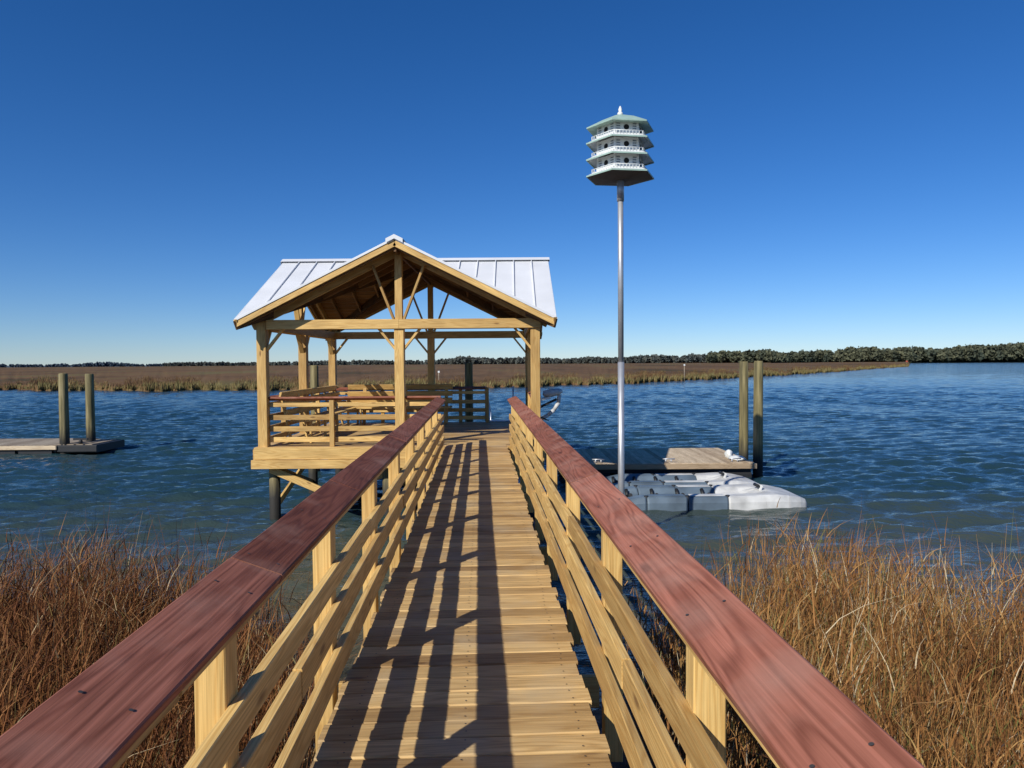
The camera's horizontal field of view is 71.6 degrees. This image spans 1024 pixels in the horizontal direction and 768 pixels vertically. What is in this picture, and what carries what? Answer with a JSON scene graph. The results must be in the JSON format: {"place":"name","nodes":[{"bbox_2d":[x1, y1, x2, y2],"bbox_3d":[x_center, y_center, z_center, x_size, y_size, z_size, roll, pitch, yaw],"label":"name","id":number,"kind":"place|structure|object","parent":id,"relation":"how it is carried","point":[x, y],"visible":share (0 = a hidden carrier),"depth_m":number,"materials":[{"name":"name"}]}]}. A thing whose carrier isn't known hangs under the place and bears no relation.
{"place":"outdoors","nodes":[
{"label":"outdoors","id":0,"kind":"place"},
{"bbox_2d":[0,362,909,391],"bbox_3d":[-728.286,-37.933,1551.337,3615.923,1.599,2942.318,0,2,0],"label":"marsh","id":1,"kind":"structure","parent":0,"point":[346,374],"depth_m":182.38,"materials":[{"name":"brown plant"}]},
{"bbox_2d":[0,363,68,366],"bbox_3d":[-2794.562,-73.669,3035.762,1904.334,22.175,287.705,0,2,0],"label":"distant trees","id":2,"kind":"object","parent":1,"relation":"on","point":[38,365],"visible":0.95,"depth_m":2934.70,"materials":[{"name":"green plant"}]},
{"bbox_2d":[67,361,139,366],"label":"distant trees","id":3,"kind":"object","parent":1,"relation":"on","point":[104,364],"visible":0.98,"depth_m":2628.03,"materials":[{"name":"green plant"}]},
{"bbox_2d":[140,363,292,365],"bbox_3d":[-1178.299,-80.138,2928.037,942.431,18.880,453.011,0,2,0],"label":"distant trees","id":4,"kind":"object","parent":1,"relation":"on","point":[156,364],"visible":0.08,"depth_m":3020.14,"materials":[{"name":"green plant"}]},
{"bbox_2d":[162,358,450,365],"bbox_3d":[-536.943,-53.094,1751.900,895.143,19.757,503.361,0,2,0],"label":"distant trees","id":5,"kind":"object","parent":1,"relation":"on","point":[371,362],"visible":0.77,"depth_m":1775.00,"materials":[{"name":"green plant"}]},
{"bbox_2d":[448,353,706,363],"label":"distant trees","id":6,"kind":"object","parent":1,"relation":"on","point":[688,358],"visible":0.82,"depth_m":1212.34,"materials":[{"name":"green plant"}]},
{"bbox_2d":[705,342,1023,362],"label":"distant trees","id":7,"kind":"object","parent":1,"relation":"on","point":[1009,352],"visible":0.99,"depth_m":835.81,"materials":[{"name":"green plant"}]},
{"bbox_2d":[0,608,1022,767],"bbox_3d":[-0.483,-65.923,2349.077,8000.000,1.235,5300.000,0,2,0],"label":"marsh ground","id":8,"kind":"structure","parent":0,"point":[597,713],"depth_m":5.76,"materials":[{"name":"brown soil"}]},
{"bbox_2d":[0,496,360,767],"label":"marsh grass","id":9,"kind":"structure","parent":8,"relation":"on","point":[59,661],"depth_m":5.80,"materials":[{"name":"brown plant"}]},
{"bbox_2d":[0,396,924,767],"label":"wooden walkway","id":10,"kind":"structure","parent":8,"relation":"on","point":[466,654],"depth_m":3.03,"materials":[{"name":"wood"}]},
{"bbox_2d":[233,234,557,519],"bbox_3d":[-2.175,0.616,16.625,6.110,7.020,6.590,0,2,0],"label":"gazebo","id":11,"kind":"object","parent":10,"relation":"on","point":[335,297],"visible":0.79,"depth_m":14.13,"materials":[{"name":"brown wood"}]},
{"bbox_2d":[540,388,562,420],"bbox_3d":[0.787,0.480,15.621,0.658,0.771,0.300,0,2,0],"label":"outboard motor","id":12,"kind":"object","parent":11,"relation":"attached to","point":[550,393],"visible":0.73,"depth_m":15.57,"materials":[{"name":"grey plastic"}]},
{"bbox_2d":[586,106,653,494],"bbox_3d":[1.839,-0.607,11.988,1.165,8.080,1.090,0,2,0],"label":"purple martin birdhouse","id":13,"kind":"object","parent":8,"relation":"on","point":[619,144],"visible":1,"depth_m":11.78,"materials":[{"name":"metal"}]},
{"bbox_2d":[592,496,1023,767],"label":"marsh grass","id":14,"kind":"structure","parent":8,"relation":"on","point":[869,664],"depth_m":5.18,"materials":[{"name":"brown plant"}]},
{"bbox_2d":[0,362,1023,710],"bbox_3d":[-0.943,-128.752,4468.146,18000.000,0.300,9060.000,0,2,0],"label":"creek water","id":15,"kind":"structure","parent":0,"point":[910,450],"depth_m":20.12,"materials":[{"name":"blue liquid"}]},
{"bbox_2d":[0,438,124,453],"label":"floating dock","id":16,"kind":"object","parent":15,"relation":"on","point":[39,446],"visible":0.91,"depth_m":24.57,"materials":[{"name":"brown wood"}]},
{"bbox_2d":[58,373,69,453],"bbox_3d":[-15.549,1.808,24.661,0.329,4.360,0.329,0,2,0],"label":"wooden piling","id":17,"kind":"object","parent":15,"relation":"in","point":[64,429],"visible":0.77,"depth_m":24.52,"materials":[{"name":"brown wood"}]},
{"bbox_2d":[85,374,95,440],"bbox_3d":[-15.223,1.791,25.661,0.318,4.330,0.318,0,2,0],"label":"wooden piling","id":18,"kind":"object","parent":15,"relation":"in","point":[90,409],"visible":0.66,"depth_m":25.52,"materials":[{"name":"brown wood"}]},
{"bbox_2d":[310,365,319,470],"bbox_3d":[-5.611,1.754,20.259,0.254,4.580,0.254,0,2,0],"label":"wooden piling","id":19,"kind":"object","parent":15,"relation":"in","point":[314,379],"visible":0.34,"depth_m":20.11,"materials":[{"name":"brown wood"}]},
{"bbox_2d":[465,363,472,421],"bbox_3d":[-1.238,1.691,20.659,0.254,4.620,0.254,0,2,0],"label":"wooden piling","id":20,"kind":"object","parent":15,"relation":"in","point":[468,374],"visible":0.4,"depth_m":20.52,"materials":[{"name":"brown wood"}]},
{"bbox_2d":[564,448,756,481],"bbox_3d":[3.741,2.184,19.674,4.955,0.879,3.305,0,2,0],"label":"floating dock","id":21,"kind":"object","parent":15,"relation":"on","point":[604,462],"visible":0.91,"depth_m":18.36,"materials":[{"name":"brown wood"}]},
{"bbox_2d":[605,471,758,487],"bbox_3d":[3.893,2.396,17.079,3.950,0.557,1.450,0,2,0],"label":"jet ski float","id":22,"kind":"object","parent":15,"relation":"on","point":[718,478],"visible":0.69,"depth_m":17.23,"materials":[{"name":"grey plastic"}]},
{"bbox_2d":[617,483,806,510],"bbox_3d":[4.043,2.444,15.330,4.250,0.574,1.500,0,2,0],"label":"jet ski float","id":23,"kind":"object","parent":15,"relation":"on","point":[753,496],"visible":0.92,"depth_m":14.65,"materials":[{"name":"grey plastic"}]},
{"bbox_2d":[739,361,747,459],"bbox_3d":[6.410,1.674,19.659,0.265,4.600,0.265,0,2,0],"label":"wooden piling","id":24,"kind":"object","parent":15,"relation":"in","point":[743,408],"visible":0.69,"depth_m":19.53,"materials":[{"name":"brown wood"}]},
{"bbox_2d":[753,361,762,477],"bbox_3d":[6.497,1.695,18.759,0.266,4.610,0.265,0,2,0],"label":"wooden piling","id":25,"kind":"object","parent":15,"relation":"in","point":[758,419],"visible":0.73,"depth_m":18.64,"materials":[{"name":"brown wood"}]},
{"bbox_3d":[-0.234,2.225,24.476,2.805,0.572,2.105,0,2,0],"label":"floating dock","id":26,"kind":"object","parent":15,"relation":"on","visible":0},
{"bbox_2d":[485,386,513,421],"bbox_3d":[-0.343,0.964,21.788,0.808,1.954,4.540,0,2,0],"label":"aluminium gangway","id":27,"kind":"object","parent":26,"relation":"on","point":[490,420],"visible":0.2,"depth_m":19.56,"materials":[{"name":"silver metal"}]},
{"bbox_2d":[0,0,1023,365],"label":"sky","id":28,"kind":"structure","parent":0,"point":[832,175],"materials":[{"name":"blue"}]}
]}

